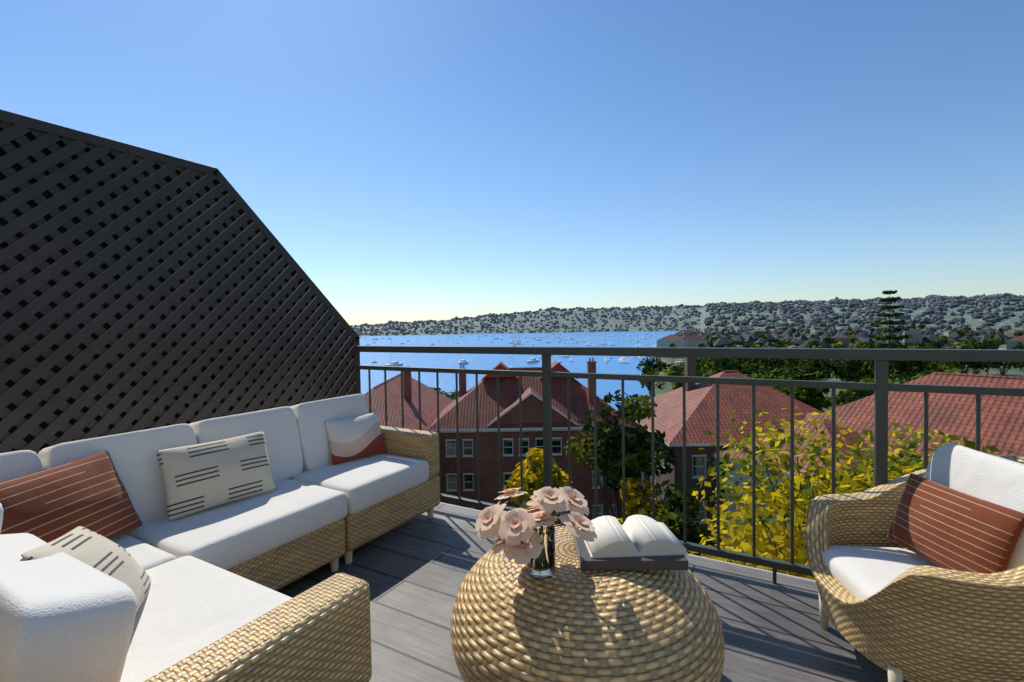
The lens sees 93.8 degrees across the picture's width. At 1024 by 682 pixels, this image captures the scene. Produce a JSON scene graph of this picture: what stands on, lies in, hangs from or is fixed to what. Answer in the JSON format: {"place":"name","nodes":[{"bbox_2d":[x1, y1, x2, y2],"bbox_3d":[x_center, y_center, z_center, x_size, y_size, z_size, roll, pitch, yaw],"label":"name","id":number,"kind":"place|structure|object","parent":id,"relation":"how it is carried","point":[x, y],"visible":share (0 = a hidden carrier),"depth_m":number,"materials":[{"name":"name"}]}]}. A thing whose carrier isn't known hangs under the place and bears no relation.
{"place":"outdoors","nodes":[
{"label":"outdoors","id":0,"kind":"place"},
{"bbox_2d":[0,0,1023,325],"label":"sky","id":1,"kind":"structure","parent":0,"point":[417,160],"materials":[{"name":"blue"}]},
{"bbox_2d":[359,331,677,410],"bbox_3d":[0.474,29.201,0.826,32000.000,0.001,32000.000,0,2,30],"label":"harbour water","id":2,"kind":"structure","parent":0,"point":[447,381],"depth_m":452.59,"materials":[{"name":"blue liquid"}]},
{"bbox_2d":[385,339,402,365],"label":"boat","id":3,"kind":"object","parent":2,"relation":"on","point":[395,363],"visible":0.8,"depth_m":376.39,"materials":[{"name":"white"}]},
{"bbox_2d":[458,359,467,364],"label":"boat","id":4,"kind":"object","parent":2,"relation":"on","point":[462,361],"visible":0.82,"depth_m":389.17,"materials":[{"name":"white"}]},
{"bbox_2d":[527,358,538,363],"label":"boat","id":5,"kind":"object","parent":2,"relation":"on","point":[532,360],"visible":0.86,"depth_m":391.82,"materials":[{"name":"white"}]},
{"bbox_2d":[618,359,628,363],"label":"boat","id":6,"kind":"object","parent":2,"relation":"on","point":[624,361],"visible":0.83,"depth_m":370.86,"materials":[{"name":"white"}]},
{"bbox_2d":[353,298,1023,411],"bbox_3d":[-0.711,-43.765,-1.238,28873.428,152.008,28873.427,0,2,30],"label":"terrain","id":7,"kind":"structure","parent":0,"point":[969,320],"depth_m":2333.89,"materials":[{"name":"green plant"}]},
{"bbox_2d":[364,366,453,431],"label":"house","id":8,"kind":"structure","parent":7,"relation":"on","point":[411,405],"depth_m":47.82,"materials":[{"name":"tile"}]},
{"bbox_2d":[440,390,458,399],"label":"tree","id":9,"kind":"object","parent":7,"relation":"on","point":[445,393],"visible":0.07,"depth_m":114.64,"materials":[{"name":"green plant"}]},
{"bbox_2d":[428,358,633,524],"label":"brick apartments","id":10,"kind":"structure","parent":7,"relation":"on","point":[582,403],"depth_m":45.38,"materials":[{"name":"brick"}]},
{"bbox_2d":[503,448,572,514],"bbox_3d":[2.149,14.658,31.454,5.185,15.628,5.012,-2,2,-40],"label":"tree","id":11,"kind":"object","parent":7,"relation":"on","point":[533,478],"visible":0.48,"depth_m":30.27,"materials":[{"name":"yellow plant"}]},
{"bbox_2d":[564,390,676,523],"bbox_3d":[7.442,12.933,32.988,6.873,19.039,5.706,-1,2,-10],"label":"tree","id":12,"kind":"object","parent":7,"relation":"on","point":[609,454],"visible":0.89,"depth_m":32.07,"materials":[{"name":"green plant"}]},
{"bbox_2d":[638,366,665,396],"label":"tree","id":13,"kind":"object","parent":7,"relation":"on","point":[646,370],"visible":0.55,"depth_m":158.03,"materials":[{"name":"green plant"}]},
{"bbox_2d":[636,356,668,396],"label":"tree","id":14,"kind":"object","parent":7,"relation":"on","point":[659,365],"visible":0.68,"depth_m":174.07,"materials":[{"name":"green plant"}]},
{"bbox_2d":[619,478,707,555],"bbox_3d":[9.089,15.112,28.714,5.341,13.473,6.680,0,2,21],"label":"tree","id":15,"kind":"object","parent":7,"relation":"on","point":[668,516],"visible":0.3,"depth_m":28.53,"materials":[{"name":"green plant"}]},
{"bbox_2d":[662,362,683,386],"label":"tree","id":16,"kind":"object","parent":7,"relation":"on","point":[672,372],"visible":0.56,"depth_m":176.52,"materials":[{"name":"green plant"}]},
{"bbox_2d":[672,382,682,390],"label":"tree","id":17,"kind":"object","parent":7,"relation":"on","point":[678,384],"visible":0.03,"depth_m":103.91,"materials":[{"name":"green plant"}]},
{"bbox_2d":[676,361,683,371],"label":"tree","id":18,"kind":"object","parent":7,"relation":"on","point":[680,367],"visible":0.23,"depth_m":197.37,"materials":[{"name":"green plant"}]},
{"bbox_2d":[351,293,1023,357],"bbox_3d":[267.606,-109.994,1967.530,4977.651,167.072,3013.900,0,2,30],"label":"shore houses","id":19,"kind":"structure","parent":7,"relation":"on","point":[935,312],"depth_m":1415.11,"materials":[{"name":"grey"}]},
{"bbox_2d":[698,343,708,347],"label":"tree","id":20,"kind":"object","parent":7,"relation":"on","point":[701,345],"visible":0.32,"depth_m":315.11,"materials":[{"name":"green plant"}]},
{"bbox_2d":[695,357,714,369],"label":"tree","id":21,"kind":"object","parent":7,"relation":"on","point":[697,361],"visible":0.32,"depth_m":194.54,"materials":[{"name":"green plant"}]},
{"bbox_2d":[696,358,724,376],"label":"tree","id":22,"kind":"object","parent":7,"relation":"on","point":[705,367],"visible":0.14,"depth_m":110.83,"materials":[{"name":"green plant"}]},
{"bbox_2d":[699,358,740,376],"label":"tree","id":23,"kind":"object","parent":7,"relation":"on","point":[717,366],"visible":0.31,"depth_m":92.14,"materials":[{"name":"green plant"}]},
{"bbox_2d":[633,357,822,558],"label":"brick apartments","id":24,"kind":"structure","parent":7,"relation":"on","point":[701,408],"depth_m":36.14,"materials":[{"name":"ceramic"}]},
{"bbox_2d":[741,341,757,347],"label":"tree","id":25,"kind":"object","parent":7,"relation":"on","point":[749,344],"visible":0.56,"depth_m":334.51,"materials":[{"name":"green plant"}]},
{"bbox_2d":[732,358,781,373],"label":"tree","id":26,"kind":"object","parent":7,"relation":"on","point":[748,361],"visible":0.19,"depth_m":98.67,"materials":[{"name":"green plant"}]},
{"bbox_2d":[741,362,776,378],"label":"tree","id":27,"kind":"object","parent":7,"relation":"on","point":[748,370],"visible":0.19,"depth_m":90.42,"materials":[{"name":"green plant"}]},
{"bbox_2d":[734,344,789,372],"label":"tree","id":28,"kind":"object","parent":7,"relation":"on","point":[779,362],"visible":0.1,"depth_m":102.83,"materials":[{"name":"green plant"}]},
{"bbox_2d":[762,323,773,343],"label":"norfolk pine","id":29,"kind":"object","parent":7,"relation":"on","point":[768,335],"visible":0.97,"depth_m":493.24,"materials":[{"name":"green plant"}]},
{"bbox_2d":[750,366,798,393],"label":"tree","id":30,"kind":"object","parent":7,"relation":"on","point":[769,374],"visible":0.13,"depth_m":80.98,"materials":[{"name":"green plant"}]},
{"bbox_2d":[774,341,788,347],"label":"tree","id":31,"kind":"object","parent":7,"relation":"on","point":[780,344],"visible":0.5,"depth_m":323.42,"materials":[{"name":"green plant"}]},
{"bbox_2d":[772,347,800,374],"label":"tree","id":32,"kind":"object","parent":7,"relation":"on","point":[793,363],"visible":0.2,"depth_m":150.19,"materials":[{"name":"green plant"}]},
{"bbox_2d":[783,339,791,344],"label":"tree","id":33,"kind":"object","parent":7,"relation":"on","point":[787,342],"visible":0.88,"depth_m":507.20,"materials":[{"name":"green plant"}]},
{"bbox_2d":[769,364,838,411],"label":"tree","id":34,"kind":"object","parent":7,"relation":"on","point":[807,396],"visible":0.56,"depth_m":73.42,"materials":[{"name":"green plant"}]},
{"bbox_2d":[805,340,827,347],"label":"tree","id":35,"kind":"object","parent":7,"relation":"on","point":[810,344],"visible":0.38,"depth_m":291.56,"materials":[{"name":"green plant"}]},
{"bbox_2d":[795,345,837,378],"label":"tree","id":36,"kind":"object","parent":7,"relation":"on","point":[813,346],"visible":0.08,"depth_m":144.46,"materials":[{"name":"green plant"}]},
{"bbox_2d":[797,359,840,380],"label":"tree","id":37,"kind":"object","parent":7,"relation":"on","point":[828,367],"visible":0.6,"depth_m":123.05,"materials":[{"name":"green plant"}]},
{"bbox_2d":[824,336,833,343],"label":"tree","id":38,"kind":"object","parent":7,"relation":"on","point":[828,339],"visible":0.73,"depth_m":455.03,"materials":[{"name":"green plant"}]},
{"bbox_2d":[830,340,846,346],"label":"tree","id":39,"kind":"object","parent":7,"relation":"on","point":[837,343],"visible":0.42,"depth_m":371.97,"materials":[{"name":"green plant"}]},
{"bbox_2d":[690,407,990,579],"bbox_3d":[11.445,12.060,15.977,10.217,19.656,11.090,0,2,27],"label":"tree","id":40,"kind":"object","parent":7,"relation":"on","point":[764,548],"visible":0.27,"depth_m":15.46,"materials":[{"name":"yellow plant"}]},
{"bbox_2d":[826,381,873,406],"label":"tree","id":41,"kind":"object","parent":7,"relation":"on","point":[844,397],"visible":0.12,"depth_m":70.18,"materials":[{"name":"green plant"}]},
{"bbox_2d":[847,337,858,344],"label":"tree","id":42,"kind":"object","parent":7,"relation":"on","point":[853,340],"visible":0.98,"depth_m":466.98,"materials":[{"name":"green plant"}]},
{"bbox_2d":[838,360,873,382],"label":"tree","id":43,"kind":"object","parent":7,"relation":"on","point":[849,378],"visible":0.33,"depth_m":117.97,"materials":[{"name":"green plant"}]},
{"bbox_2d":[832,360,891,381],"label":"tree","id":44,"kind":"object","parent":7,"relation":"on","point":[854,366],"visible":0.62,"depth_m":116.21,"materials":[{"name":"green plant"}]},
{"bbox_2d":[848,340,886,348],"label":"tree","id":45,"kind":"object","parent":7,"relation":"on","point":[859,345],"visible":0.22,"depth_m":169.97,"materials":[{"name":"green plant"}]},
{"bbox_2d":[714,372,1023,564],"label":"terracotta roof house","id":46,"kind":"structure","parent":7,"relation":"on","point":[1002,424],"depth_m":28.85,"materials":[{"name":"red tile"}]},
{"bbox_2d":[853,373,892,382],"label":"tree","id":47,"kind":"object","parent":7,"relation":"on","point":[869,379],"visible":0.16,"depth_m":114.96,"materials":[{"name":"green plant"}]},
{"bbox_2d":[787,426,963,508],"bbox_3d":[16.320,12.705,19.281,8.850,18.043,8.180,-1,2,-5],"label":"tree","id":48,"kind":"object","parent":7,"relation":"on","point":[892,453],"visible":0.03,"depth_m":20.53,"materials":[{"name":"yellow plant"}]},
{"bbox_2d":[751,429,1014,578],"bbox_3d":[12.547,12.347,12.604,10.363,19.243,11.799,-2,2,-43],"label":"tree","id":49,"kind":"object","parent":7,"relation":"on","point":[971,444],"visible":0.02,"depth_m":14.60,"materials":[{"name":"yellow plant"}]},
{"bbox_2d":[867,290,920,383],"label":"norfolk pine","id":50,"kind":"object","parent":7,"relation":"on","point":[889,330],"visible":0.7,"depth_m":116.58,"materials":[{"name":"green plant"}]},
{"bbox_2d":[881,342,915,378],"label":"tree","id":51,"kind":"object","parent":7,"relation":"on","point":[908,346],"visible":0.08,"depth_m":150.97,"materials":[{"name":"green plant"}]},
{"bbox_2d":[867,370,931,394],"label":"tree","id":52,"kind":"object","parent":7,"relation":"on","point":[906,376],"visible":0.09,"depth_m":69.27,"materials":[{"name":"green plant"}]},
{"bbox_2d":[890,347,947,377],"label":"tree","id":53,"kind":"object","parent":7,"relation":"on","point":[922,365],"visible":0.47,"depth_m":115.37,"materials":[{"name":"green plant"}]},
{"bbox_2d":[911,341,930,348],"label":"tree","id":54,"kind":"object","parent":7,"relation":"on","point":[923,344],"visible":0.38,"depth_m":285.55,"materials":[{"name":"green plant"}]},
{"bbox_2d":[925,342,944,348],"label":"tree","id":55,"kind":"object","parent":7,"relation":"on","point":[935,344],"visible":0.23,"depth_m":264.35,"materials":[{"name":"green plant"}]},
{"bbox_2d":[910,368,961,377],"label":"tree","id":56,"kind":"object","parent":7,"relation":"on","point":[949,371],"visible":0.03,"depth_m":90.08,"materials":[{"name":"green plant"}]},
{"bbox_2d":[929,361,952,372],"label":"tree","id":57,"kind":"object","parent":7,"relation":"on","point":[945,368],"visible":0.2,"depth_m":129.75,"materials":[{"name":"green plant"}]},
{"bbox_2d":[938,336,950,345],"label":"tree","id":58,"kind":"object","parent":7,"relation":"on","point":[942,339],"visible":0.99,"depth_m":441.29,"materials":[{"name":"green plant"}]},
{"bbox_2d":[956,330,963,336],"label":"tree","id":59,"kind":"object","parent":7,"relation":"on","point":[959,332],"visible":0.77,"depth_m":620.41,"materials":[{"name":"green plant"}]},
{"bbox_2d":[958,325,975,348],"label":"norfolk pine","id":60,"kind":"object","parent":7,"relation":"on","point":[968,335],"visible":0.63,"depth_m":303.60,"materials":[{"name":"green plant"}]},
{"bbox_2d":[946,343,991,373],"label":"tree","id":61,"kind":"object","parent":7,"relation":"on","point":[959,364],"visible":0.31,"depth_m":143.84,"materials":[{"name":"green plant"}]},
{"bbox_2d":[960,340,993,372],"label":"tree","id":62,"kind":"object","parent":7,"relation":"on","point":[980,345],"visible":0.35,"depth_m":235.90,"materials":[{"name":"green plant"}]},
{"bbox_2d":[969,362,989,374],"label":"tree","id":63,"kind":"object","parent":7,"relation":"on","point":[978,371],"visible":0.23,"depth_m":171.39,"materials":[{"name":"green plant"}]},
{"bbox_2d":[986,337,1005,348],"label":"tree","id":64,"kind":"object","parent":7,"relation":"on","point":[994,343],"visible":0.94,"depth_m":341.91,"materials":[{"name":"green plant"}]},
{"bbox_2d":[983,362,1012,375],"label":"tree","id":65,"kind":"object","parent":7,"relation":"on","point":[997,366],"visible":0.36,"depth_m":161.71,"materials":[{"name":"green plant"}]},
{"bbox_2d":[1003,342,1023,371],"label":"tree","id":66,"kind":"object","parent":7,"relation":"on","point":[1017,364],"visible":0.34,"depth_m":136.54,"materials":[{"name":"green plant"}]},
{"bbox_2d":[1014,331,1023,336],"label":"tree","id":67,"kind":"object","parent":7,"relation":"on","point":[1018,333],"visible":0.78,"depth_m":527.06,"materials":[{"name":"green plant"}]},
{"bbox_3d":[-1.896,11.759,-3.752,22.000,27.200,13.800,0,2,30],"label":"building wall","id":68,"kind":"object","parent":7,"relation":"on","visible":0},
{"bbox_2d":[440,502,815,581],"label":"balcony slab","id":69,"kind":"structure","parent":68,"relation":"on","point":[697,556],"depth_m":2.44,"materials":[{"name":"grey concrete"}]},
{"bbox_2d":[276,503,908,681],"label":"balcony floor","id":70,"kind":"structure","parent":69,"relation":"on","point":[413,572],"depth_m":2.06,"materials":[{"name":"grey wood"}]},
{"bbox_2d":[0,128,350,451],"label":"lattice backing wall","id":71,"kind":"structure","parent":70,"relation":"on","point":[25,371],"depth_m":2.32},
{"bbox_2d":[0,122,355,454],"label":"lattice screen","id":72,"kind":"object","parent":70,"relation":"on","point":[22,245],"visible":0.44,"depth_m":2.32,"materials":[{"name":"black wood"}]},
{"bbox_2d":[0,109,360,393],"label":"lattice frame","id":73,"kind":"object","parent":72,"relation":"attached to","point":[31,124],"visible":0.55,"depth_m":2.56,"materials":[{"name":"black wood"}]},
{"bbox_2d":[330,508,433,571],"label":"sofa legs","id":74,"kind":"object","parent":70,"relation":"on","point":[334,564],"visible":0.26,"depth_m":2.49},
{"bbox_2d":[143,426,439,681],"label":"wicker sofa","id":75,"kind":"object","parent":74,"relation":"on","point":[320,632],"visible":0.28,"depth_m":1.21,"materials":[{"name":"beige wicker"}]},
{"bbox_2d":[111,534,176,570],"bbox_3d":[-1.664,0.861,1.647,0.666,0.147,0.655,0,2,30],"label":"sofa seat cushion","id":76,"kind":"object","parent":75,"relation":"on","point":[145,556],"visible":0.11,"depth_m":1.77,"materials":[{"name":"fabric"}]},
{"bbox_2d":[0,503,2,532],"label":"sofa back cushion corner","id":77,"kind":"object","parent":76,"relation":"on","point":[1,514],"visible":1,"depth_m":1.36,"materials":[{"name":"fabric"}]},
{"bbox_2d":[0,450,43,482],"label":"sofa back cushion","id":78,"kind":"object","parent":76,"relation":"on","point":[17,464],"visible":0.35,"depth_m":1.76,"materials":[{"name":"fabric"}]},
{"bbox_2d":[0,451,141,542],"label":"throw pillow","id":79,"kind":"object","parent":76,"relation":"on","point":[54,503],"visible":0.69,"depth_m":1.71,"materials":[{"name":"red fabric"}]},
{"bbox_2d":[120,556,291,681],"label":"sofa seat cushion","id":80,"kind":"object","parent":75,"relation":"on","point":[190,605],"visible":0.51,"depth_m":1.39,"materials":[{"name":"fabric"}]},
{"bbox_2d":[0,533,135,681],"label":"sofa back cushion","id":81,"kind":"object","parent":80,"relation":"on","point":[64,617],"visible":0.97,"depth_m":0.96,"materials":[{"name":"fabric"}]},
{"bbox_2d":[21,526,150,612],"bbox_3d":[-1.185,0.663,1.382,0.119,0.306,0.522,-48,14,-29],"label":"throw pillow","id":82,"kind":"object","parent":80,"relation":"on","point":[99,552],"visible":0.52,"depth_m":1.34,"materials":[{"name":"white fabric"}]},
{"bbox_2d":[126,479,347,569],"bbox_3d":[-1.301,0.837,2.263,0.684,0.149,0.769,0,2,30],"label":"sofa seat cushion","id":83,"kind":"object","parent":75,"relation":"on","point":[228,536],"visible":0.56,"depth_m":2.07,"materials":[{"name":"fabric"}]},
{"bbox_2d":[38,424,197,522],"bbox_3d":[-1.682,0.605,2.093,0.177,0.402,0.542,-14,-5,29],"label":"sofa back cushion","id":84,"kind":"object","parent":83,"relation":"on","point":[133,456],"visible":0.34,"depth_m":2.06,"materials":[{"name":"fabric"}]},
{"bbox_2d":[156,432,275,519],"bbox_3d":[-1.366,0.613,2.249,0.119,0.306,0.468,-26,-13,33],"label":"throw pillow","id":85,"kind":"object","parent":83,"relation":"on","point":[201,477],"visible":1,"depth_m":2.19,"materials":[{"name":"beige fabric"}]},
{"bbox_2d":[189,406,302,481],"bbox_3d":[-1.414,0.588,2.560,0.181,0.401,0.544,-14,-5,29],"label":"sofa back cushion","id":86,"kind":"object","parent":83,"relation":"on","point":[278,426],"visible":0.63,"depth_m":2.59,"materials":[{"name":"fabric"}]},
{"bbox_2d":[289,453,428,513],"bbox_3d":[-0.956,0.814,2.872,0.679,0.150,0.636,0,2,30],"label":"sofa seat cushion","id":87,"kind":"object","parent":75,"relation":"on","point":[364,483],"visible":0.62,"depth_m":2.69,"materials":[{"name":"fabric"}]},
{"bbox_2d":[289,394,368,469],"bbox_3d":[-1.147,0.569,3.027,0.173,0.404,0.541,-14,-5,29],"label":"sofa back cushion","id":88,"kind":"object","parent":87,"relation":"on","point":[312,417],"visible":0.49,"depth_m":2.86,"materials":[{"name":"fabric"}]},
{"bbox_2d":[325,412,385,464],"bbox_3d":[-0.976,0.605,3.017,0.111,0.270,0.378,-23,-12,38],"label":"throw pillow","id":89,"kind":"object","parent":87,"relation":"on","point":[353,438],"visible":1,"depth_m":2.97,"materials":[{"name":"fabric"}]},
{"bbox_2d":[450,524,724,681],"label":"wicker coffee table","id":90,"kind":"object","parent":70,"relation":"on","point":[568,620],"visible":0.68,"depth_m":1.35,"materials":[{"name":"beige wicker"}]},
{"bbox_2d":[526,521,555,576],"bbox_3d":[0.088,0.643,1.484,0.092,0.135,0.092,0,2,30],"label":"glass vase","id":91,"kind":"object","parent":90,"relation":"on","point":[543,564],"visible":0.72,"depth_m":1.44,"materials":[{"name":"clear glass"}]},
{"bbox_3d":[0.089,0.663,1.485,0.082,0.076,0.082,0,2,30],"label":"water vase","id":92,"kind":"object","parent":91,"relation":"in","visible":0},
{"bbox_2d":[475,486,596,563],"bbox_3d":[0.074,0.571,1.489,0.364,0.256,0.311,-1,2,6],"label":"flower bouquet","id":93,"kind":"object","parent":92,"relation":"in","point":[518,539],"visible":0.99,"depth_m":1.40,"materials":[{"name":"pink plant"}]},
{"bbox_2d":[573,527,687,569],"bbox_3d":[0.380,0.688,1.599,0.330,0.030,0.250,-1,2,2],"label":"tray","id":94,"kind":"object","parent":90,"relation":"on","point":[665,562],"visible":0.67,"depth_m":1.48,"materials":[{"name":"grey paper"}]},
{"bbox_2d":[579,515,687,557],"bbox_3d":[0.396,0.648,1.606,0.308,0.048,0.213,-1,2,-2],"label":"open book","id":95,"kind":"object","parent":94,"relation":"on","point":[637,535],"visible":0.93,"depth_m":1.54,"materials":[{"name":"beige paper"}]},
{"bbox_2d":[357,345,1023,583],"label":"railing","id":96,"kind":"object","parent":70,"relation":"on","point":[881,386],"visible":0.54,"depth_m":2.33,"materials":[{"name":"metal"}]},
{"bbox_2d":[806,455,1023,681],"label":"wicker armchair","id":97,"kind":"object","parent":70,"relation":"on","point":[923,623],"visible":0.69,"depth_m":1.41,"materials":[{"name":"beige wicker"}]},
{"bbox_2d":[818,592,902,681],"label":"armchair legs","id":98,"kind":"object","parent":97,"relation":"attached to","point":[895,675],"visible":0.3,"depth_m":1.48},
{"bbox_2d":[822,545,941,599],"bbox_3d":[1.401,0.840,1.659,0.474,0.113,0.448,-1,2,8],"label":"seat cushion","id":99,"kind":"object","parent":97,"relation":"on","point":[860,572],"visible":0.3,"depth_m":1.70,"materials":[{"name":"white fabric"}]},
{"bbox_2d":[887,473,1023,573],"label":"throw pillow","id":100,"kind":"object","parent":99,"relation":"on","point":[942,526],"visible":0.92,"depth_m":1.57,"materials":[{"name":"red fabric"}]},
{"bbox_2d":[924,443,1023,569],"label":"back cushion","id":101,"kind":"object","parent":97,"relation":"on","point":[997,480],"visible":0.46,"depth_m":1.60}
]}

